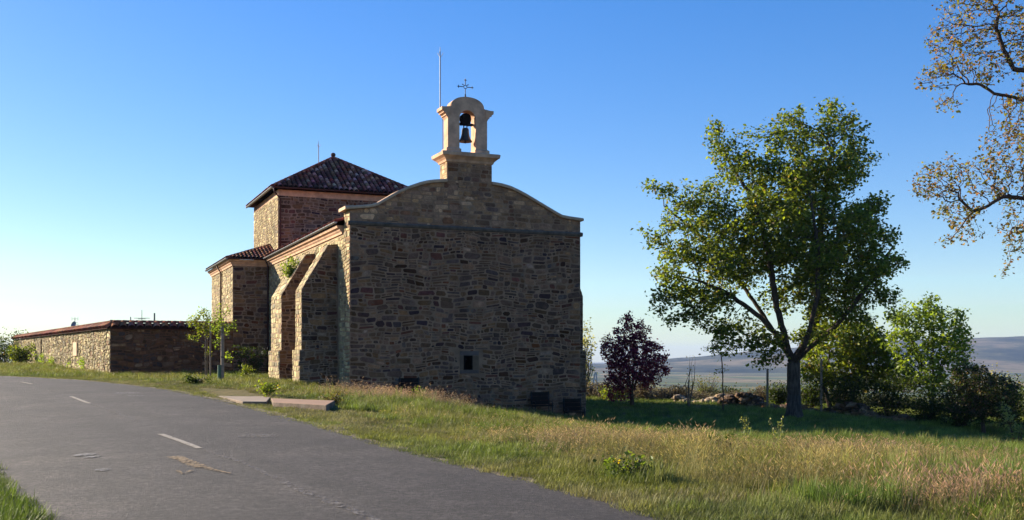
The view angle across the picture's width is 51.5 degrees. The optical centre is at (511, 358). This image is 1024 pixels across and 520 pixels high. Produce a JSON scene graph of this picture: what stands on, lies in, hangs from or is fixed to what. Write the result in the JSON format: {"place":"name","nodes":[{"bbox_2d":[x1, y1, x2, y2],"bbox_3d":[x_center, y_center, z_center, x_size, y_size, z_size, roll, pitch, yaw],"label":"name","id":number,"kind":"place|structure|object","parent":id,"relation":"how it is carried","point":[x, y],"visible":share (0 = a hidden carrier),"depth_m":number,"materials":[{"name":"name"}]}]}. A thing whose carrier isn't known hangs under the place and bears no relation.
{"place":"outdoors","nodes":[
{"label":"outdoors","id":0,"kind":"place"},
{"bbox_2d":[218,396,269,404],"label":"concrete path","id":1,"kind":"structure","parent":0,"point":[250,399],"depth_m":35.90,"materials":[{"name":"concrete"}]},
{"bbox_2d":[0,376,664,519],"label":"road","id":2,"kind":"structure","parent":0,"point":[46,436],"depth_m":14.97,"materials":[{"name":"grey asphalt"}]},
{"bbox_2d":[69,396,89,402],"bbox_3d":[-14.725,1.403,36.155,0.153,0.082,4.542,0,0,-30],"label":"road dash marking","id":3,"kind":"object","parent":2,"relation":"on","point":[79,399],"visible":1,"depth_m":36.27,"materials":[{"name":"white paint"}]},
{"bbox_2d":[75,453,95,455],"bbox_3d":[-6.951,1.563,17.279,0.311,0.004,0.547,0,0,0],"label":"paint blotch marking","id":4,"kind":"object","parent":2,"relation":"on","point":[83,454],"visible":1,"depth_m":17.26,"materials":[{"name":"white paint"}]},
{"bbox_2d":[48,390,138,422],"bbox_3d":[-13.513,1.404,33.776,0.472,0.264,19.307,0,0,-29],"label":"faded road marking","id":5,"kind":"object","parent":2,"relation":"on","point":[112,411],"visible":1,"depth_m":29.45,"materials":[{"name":"white paint"}]},
{"bbox_2d":[159,434,200,447],"bbox_3d":[-6.303,1.551,20.088,0.153,0.005,3.857,0,0,-28],"label":"road dash marking","id":6,"kind":"object","parent":2,"relation":"on","point":[181,441],"visible":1,"depth_m":19.84,"materials":[{"name":"white paint"}]},
{"bbox_2d":[166,456,229,473],"bbox_3d":[-4.789,1.552,15.490,0.612,0.004,3.014,0,0,-30],"label":"painted yellow arrow","id":7,"kind":"object","parent":2,"relation":"on","point":[181,458],"visible":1,"depth_m":15.69,"materials":[{"name":"paint"}]},
{"bbox_2d":[199,449,382,519],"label":"faded road marking","id":8,"kind":"object","parent":2,"relation":"on","point":[354,512],"visible":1,"depth_m":12.44,"materials":[{"name":"white paint"}]},
{"bbox_2d":[0,0,1023,362],"label":"sky","id":9,"kind":"structure","parent":0,"point":[137,137],"materials":[{"name":"blue"}]},
{"bbox_2d":[4,362,1023,490],"bbox_3d":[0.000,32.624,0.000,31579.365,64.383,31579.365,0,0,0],"label":"ground","id":10,"kind":"structure","parent":0,"point":[749,380],"depth_m":2657.92,"materials":[{"name":"soil"}]},
{"bbox_2d":[0,327,27,362],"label":"hedge bush","id":11,"kind":"object","parent":10,"relation":"on","point":[2,356],"visible":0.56,"depth_m":117.96,"materials":[{"name":"green plant"}]},
{"bbox_2d":[0,341,35,362],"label":"hedge bush","id":12,"kind":"object","parent":10,"relation":"on","point":[19,354],"visible":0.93,"depth_m":103.52,"materials":[{"name":"green plant"}]},
{"bbox_2d":[28,353,44,362],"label":"plant","id":13,"kind":"object","parent":10,"relation":"on","point":[42,356],"visible":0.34,"depth_m":98.60,"materials":[{"name":"green plant"}]},
{"bbox_2d":[38,352,53,363],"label":"plant","id":14,"kind":"object","parent":10,"relation":"on","point":[50,361],"visible":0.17,"depth_m":92.77,"materials":[{"name":"green plant"}]},
{"bbox_2d":[73,356,84,368],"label":"plant","id":15,"kind":"object","parent":10,"relation":"on","point":[80,361],"visible":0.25,"depth_m":78.65,"materials":[{"name":"green plant"}]},
{"bbox_2d":[11,320,233,372],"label":"garden wall","id":16,"kind":"structure","parent":10,"relation":"on","point":[116,346],"depth_m":71.39,"materials":[{"name":"stone"}]},
{"bbox_2d":[182,373,212,383],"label":"weed clump","id":17,"kind":"object","parent":10,"relation":"on","point":[195,380],"visible":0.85,"depth_m":48.87,"materials":[{"name":"green plant"}]},
{"bbox_2d":[186,306,212,374],"bbox_3d":[-18.265,-0.903,62.015,1.600,4.340,1.226,0,0,-26],"label":"sapling","id":18,"kind":"object","parent":10,"relation":"on","point":[195,323],"visible":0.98,"depth_m":61.97,"materials":[{"name":"green plant"}]},
{"bbox_2d":[205,335,205,375],"bbox_3d":[-17.841,0.050,61.800,0.084,2.834,0.084,0,0,-23],"label":"tree stake","id":19,"kind":"object","parent":10,"relation":"on","point":[205,355],"visible":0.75,"depth_m":61.77,"materials":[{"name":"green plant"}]},
{"bbox_2d":[209,326,211,374],"bbox_3d":[-17.505,-0.198,61.600,0.114,3.318,0.114,0,0,-23],"label":"tree stake","id":20,"kind":"object","parent":10,"relation":"on","point":[210,355],"visible":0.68,"depth_m":61.56,"materials":[{"name":"brown wood"}]},
{"bbox_2d":[218,326,223,379],"bbox_3d":[-15.272,-0.066,55.669,0.340,3.226,0.175,0,0,-23],"label":"tree stake","id":21,"kind":"object","parent":10,"relation":"on","point":[220,371],"visible":0.72,"depth_m":55.63,"materials":[{"name":"grey wood"}]},
{"bbox_2d":[207,303,237,363],"bbox_3d":[-15.299,-0.800,56.003,1.519,4.303,1.089,0,0,-29],"label":"sapling","id":22,"kind":"object","parent":10,"relation":"on","point":[218,330],"visible":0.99,"depth_m":55.98,"materials":[{"name":"green plant"}]},
{"bbox_2d":[238,364,256,375],"bbox_3d":[-15.552,0.767,62.019,0.894,1.237,1.058,0,0,-43],"label":"nettle patch","id":23,"kind":"object","parent":10,"relation":"on","point":[245,371],"visible":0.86,"depth_m":61.86,"materials":[{"name":"green plant"}]},
{"bbox_2d":[228,341,268,372],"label":"dark shrub","id":24,"kind":"object","parent":10,"relation":"on","point":[253,363],"visible":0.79,"depth_m":68.80,"materials":[{"name":"green plant"}]},
{"bbox_2d":[254,379,280,396],"bbox_3d":[-8.909,1.218,38.637,1.054,0.924,0.714,0,0,0],"label":"weed clump","id":25,"kind":"object","parent":10,"relation":"on","point":[266,390],"visible":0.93,"depth_m":38.55,"materials":[{"name":"green plant"}]},
{"bbox_2d":[271,398,334,410],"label":"paving slab","id":26,"kind":"structure","parent":10,"relation":"on","point":[325,405],"depth_m":32.97,"materials":[{"name":"concrete"}]},
{"bbox_2d":[315,388,347,403],"bbox_3d":[-5.949,1.327,35.197,1.139,0.700,0.843,0,0,-13],"label":"weed clump","id":27,"kind":"object","parent":10,"relation":"on","point":[335,398],"visible":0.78,"depth_m":35.13,"materials":[{"name":"green plant"}]},
{"bbox_2d":[205,51,585,416],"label":"stone church","id":28,"kind":"structure","parent":10,"relation":"on","point":[461,275],"depth_m":55.85,"materials":[{"name":"stone"}]},
{"bbox_2d":[280,254,298,279],"bbox_3d":[-12.600,-5.173,60.450,1.258,1.532,1.026,0,0,0],"label":"wall weed","id":29,"kind":"object","parent":28,"relation":"attached to","point":[289,268],"depth_m":60.35,"materials":[{"name":"green plant"}]},
{"bbox_2d":[460,113,473,143],"bbox_3d":[-2.462,-12.125,55.994,0.725,1.590,0.725,0,0,22],"label":"church bell","id":30,"kind":"object","parent":28,"relation":"hanging from","point":[465,119],"visible":0.99,"depth_m":55.86,"materials":[{"name":"brown metal"}]},
{"bbox_2d":[460,351,478,373],"bbox_3d":[-2.237,0.204,55.498,1.046,1.165,0.090,0,0,-23],"label":"window","id":31,"kind":"structure","parent":28,"relation":"in","point":[469,360],"depth_m":55.48,"materials":[{"name":"stone"}]},
{"bbox_2d":[399,377,421,393],"bbox_3d":[-5.111,1.545,53.509,1.100,1.204,0.588,0,0,-23],"label":"bench","id":32,"kind":"object","parent":10,"relation":"on","point":[408,381],"visible":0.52,"depth_m":53.71,"materials":[{"name":"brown wood"}]},
{"bbox_2d":[0,361,1023,519],"bbox_3d":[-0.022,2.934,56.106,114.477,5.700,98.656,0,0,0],"label":"meadow grass","id":33,"kind":"structure","parent":10,"relation":"on","point":[382,404],"depth_m":26.09,"materials":[{"name":"green plant"}]},
{"bbox_2d":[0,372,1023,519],"bbox_3d":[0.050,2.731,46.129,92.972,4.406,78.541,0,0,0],"label":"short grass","id":34,"kind":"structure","parent":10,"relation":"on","point":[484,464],"depth_m":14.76,"materials":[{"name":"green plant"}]},
{"bbox_2d":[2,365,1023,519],"bbox_3d":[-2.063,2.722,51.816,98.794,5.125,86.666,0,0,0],"label":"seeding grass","id":35,"kind":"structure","parent":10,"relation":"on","point":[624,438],"depth_m":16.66,"materials":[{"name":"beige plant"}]},
{"bbox_2d":[530,391,553,412],"bbox_3d":[1.592,2.343,56.358,1.100,1.204,0.588,0,0,-23],"label":"bench","id":36,"kind":"object","parent":10,"relation":"on","point":[540,397],"visible":0.9,"depth_m":56.53,"materials":[{"name":"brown wood"}]},
{"bbox_2d":[563,398,585,416],"bbox_3d":[3.350,2.724,57.106,1.100,1.204,0.588,0,0,-23],"label":"bench","id":37,"kind":"object","parent":10,"relation":"on","point":[570,405],"visible":0.86,"depth_m":57.25,"materials":[{"name":"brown wood"}]},
{"bbox_2d":[583,317,597,388],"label":"willow bush","id":38,"kind":"object","parent":10,"relation":"on","point":[586,342],"visible":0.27,"depth_m":84.28,"materials":[{"name":"green plant"}]},
{"bbox_2d":[597,386,626,399],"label":"bright bush","id":39,"kind":"object","parent":10,"relation":"on","point":[604,393],"visible":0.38,"depth_m":77.88,"materials":[{"name":"green plant"}]},
{"bbox_2d":[603,455,623,476],"bbox_3d":[1.389,1.511,14.548,0.304,0.362,0.239,0,0,11],"label":"stalk weed","id":40,"kind":"object","parent":10,"relation":"on","point":[608,462],"visible":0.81,"depth_m":14.58,"materials":[{"name":"green plant"}]},
{"bbox_2d":[593,447,661,478],"bbox_3d":[1.609,1.523,14.629,1.003,0.564,0.803,0,0,0],"label":"broad weed","id":41,"kind":"object","parent":10,"relation":"on","point":[636,464],"visible":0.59,"depth_m":14.54,"materials":[{"name":"green plant"}]},
{"bbox_2d":[600,311,672,404],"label":"purple leaf plum","id":42,"kind":"object","parent":10,"relation":"on","point":[620,346],"visible":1,"depth_m":71.65,"materials":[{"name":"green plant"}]},
{"bbox_2d":[685,356,694,405],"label":"thin sapling","id":43,"kind":"object","parent":10,"relation":"on","point":[689,402],"visible":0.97,"depth_m":70.00,"materials":[{"name":"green plant"}]},
{"bbox_2d":[671,393,725,402],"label":"dry stone wall","id":44,"kind":"structure","parent":10,"relation":"on","point":[714,399],"depth_m":75.41,"materials":[{"name":"beige stone"}]},
{"bbox_2d":[693,375,721,395],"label":"sparse shrub","id":45,"kind":"object","parent":10,"relation":"on","point":[710,389],"visible":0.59,"depth_m":85.83,"materials":[{"name":"green plant"}]},
{"bbox_2d":[698,335,739,410],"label":"thin sapling","id":46,"kind":"object","parent":10,"relation":"on","point":[721,362],"visible":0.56,"depth_m":65.97,"materials":[{"name":"green plant"}]},
{"bbox_2d":[708,432,733,445],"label":"stalk weed","id":47,"kind":"object","parent":10,"relation":"on","point":[726,437],"visible":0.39,"depth_m":19.90,"materials":[{"name":"green plant"}]},
{"bbox_2d":[740,417,750,440],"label":"stalk weed","id":48,"kind":"object","parent":10,"relation":"on","point":[745,419],"visible":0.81,"depth_m":25.53,"materials":[{"name":"green plant"}]},
{"bbox_2d":[717,392,786,407],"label":"dry stone wall","id":49,"kind":"structure","parent":10,"relation":"on","point":[745,398],"depth_m":71.88,"materials":[{"name":"stone"}]},
{"bbox_2d":[766,369,768,406],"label":"fence post","id":50,"kind":"object","parent":10,"relation":"on","point":[767,387],"visible":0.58,"depth_m":69.95,"materials":[{"name":"brown wood"}]},
{"bbox_2d":[631,97,909,417],"bbox_3d":[14.514,-5.633,59.709,15.701,18.605,9.845,0,0,0],"label":"broadleaf tree","id":51,"kind":"object","parent":10,"relation":"on","point":[819,267],"visible":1,"depth_m":59.05,"materials":[{"name":"green plant"}]},
{"bbox_2d":[763,380,786,404],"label":"undergrowth bush","id":52,"kind":"object","parent":10,"relation":"on","point":[778,394],"visible":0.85,"depth_m":73.84,"materials":[{"name":"green plant"}]},
{"bbox_2d":[768,416,784,441],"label":"stalk weed","id":53,"kind":"object","parent":10,"relation":"on","point":[777,427],"visible":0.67,"depth_m":25.55,"materials":[{"name":"green plant"}]},
{"bbox_2d":[586,380,1022,416],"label":"scrub","id":54,"kind":"object","parent":10,"relation":"on","point":[664,392],"visible":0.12,"depth_m":81.15,"materials":[{"name":"green plant"}]},
{"bbox_2d":[800,377,830,408],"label":"undergrowth bush","id":55,"kind":"object","parent":10,"relation":"on","point":[809,398],"visible":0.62,"depth_m":70.69,"materials":[{"name":"green plant"}]},
{"bbox_2d":[820,359,821,411],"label":"fence post","id":56,"kind":"object","parent":10,"relation":"on","point":[820,384],"visible":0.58,"depth_m":65.97,"materials":[{"name":"brown wood"}]},
{"bbox_2d":[807,366,882,411],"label":"undergrowth bush","id":57,"kind":"object","parent":10,"relation":"on","point":[839,393],"visible":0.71,"depth_m":65.70,"materials":[{"name":"green plant"}]},
{"bbox_2d":[800,312,917,407],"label":"leafy tree","id":58,"kind":"object","parent":10,"relation":"on","point":[859,351],"visible":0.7,"depth_m":67.90,"materials":[{"name":"green plant"}]},
{"bbox_2d":[802,401,915,421],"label":"dry stone wall","id":59,"kind":"structure","parent":10,"relation":"on","point":[847,406],"depth_m":64.33,"materials":[{"name":"stone"}]},
{"bbox_2d":[845,365,930,416],"bbox_3d":[22.710,2.228,64.280,4.930,3.729,3.385,0,0,15],"label":"undergrowth bush","id":60,"kind":"object","parent":10,"relation":"on","point":[890,406],"visible":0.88,"depth_m":63.91,"materials":[{"name":"green plant"}]},
{"bbox_2d":[892,387,951,421],"bbox_3d":[24.458,2.861,62.382,4.398,2.532,3.161,0,0,0],"label":"undergrowth bush","id":61,"kind":"object","parent":10,"relation":"on","point":[926,408],"visible":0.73,"depth_m":62.05,"materials":[{"name":"green plant"}]},
{"bbox_2d":[877,291,980,412],"bbox_3d":[25.493,0.037,64.885,6.189,8.285,4.974,0,0,0],"label":"leafy tree","id":62,"kind":"object","parent":10,"relation":"on","point":[960,331],"visible":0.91,"depth_m":64.44,"materials":[{"name":"green plant"}]},
{"bbox_2d":[924,375,997,427],"bbox_3d":[25.149,2.562,59.566,3.563,3.263,4.023,0,0,-31],"label":"undergrowth bush","id":63,"kind":"object","parent":10,"relation":"on","point":[956,421],"visible":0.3,"depth_m":59.83,"materials":[{"name":"green plant"}]},
{"bbox_2d":[906,0,1023,278],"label":"spreading tree","id":64,"kind":"object","parent":10,"relation":"on","point":[1019,99],"visible":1,"depth_m":27.93,"materials":[{"name":"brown plant"}]},
{"bbox_2d":[939,358,1023,432],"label":"tangled shrub","id":65,"kind":"object","parent":10,"relation":"on","point":[981,405],"visible":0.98,"depth_m":56.40,"materials":[{"name":"green plant"}]},
{"bbox_2d":[982,363,1010,411],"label":"pale bush","id":66,"kind":"object","parent":10,"relation":"on","point":[998,375],"visible":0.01,"depth_m":78.22,"materials":[{"name":"green plant"}]},
{"bbox_2d":[988,380,1023,428],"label":"undergrowth bush","id":67,"kind":"object","parent":10,"relation":"on","point":[1017,419],"visible":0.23,"depth_m":59.86,"materials":[{"name":"green plant"}]},
{"bbox_2d":[995,397,1023,441],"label":"leafy weed","id":68,"kind":"object","parent":10,"relation":"on","point":[1018,437],"visible":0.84,"depth_m":40.98,"materials":[{"name":"green plant"}]},
{"bbox_2d":[1002,373,1023,428],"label":"undergrowth bush","id":69,"kind":"object","parent":10,"relation":"on","point":[1020,402],"visible":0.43,"depth_m":58.11,"materials":[{"name":"green plant"}]},
{"bbox_2d":[1007,372,1023,420],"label":"pale bush","id":70,"kind":"object","parent":10,"relation":"on","point":[1019,400],"visible":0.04,"depth_m":69.85,"materials":[{"name":"green plant"}]},
{"bbox_2d":[587,336,1023,372],"bbox_3d":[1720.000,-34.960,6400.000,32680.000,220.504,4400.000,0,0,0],"label":"hills","id":71,"kind":"structure","parent":0,"point":[1005,354],"depth_m":5369.81,"materials":[{"name":"grey"}]}
]}

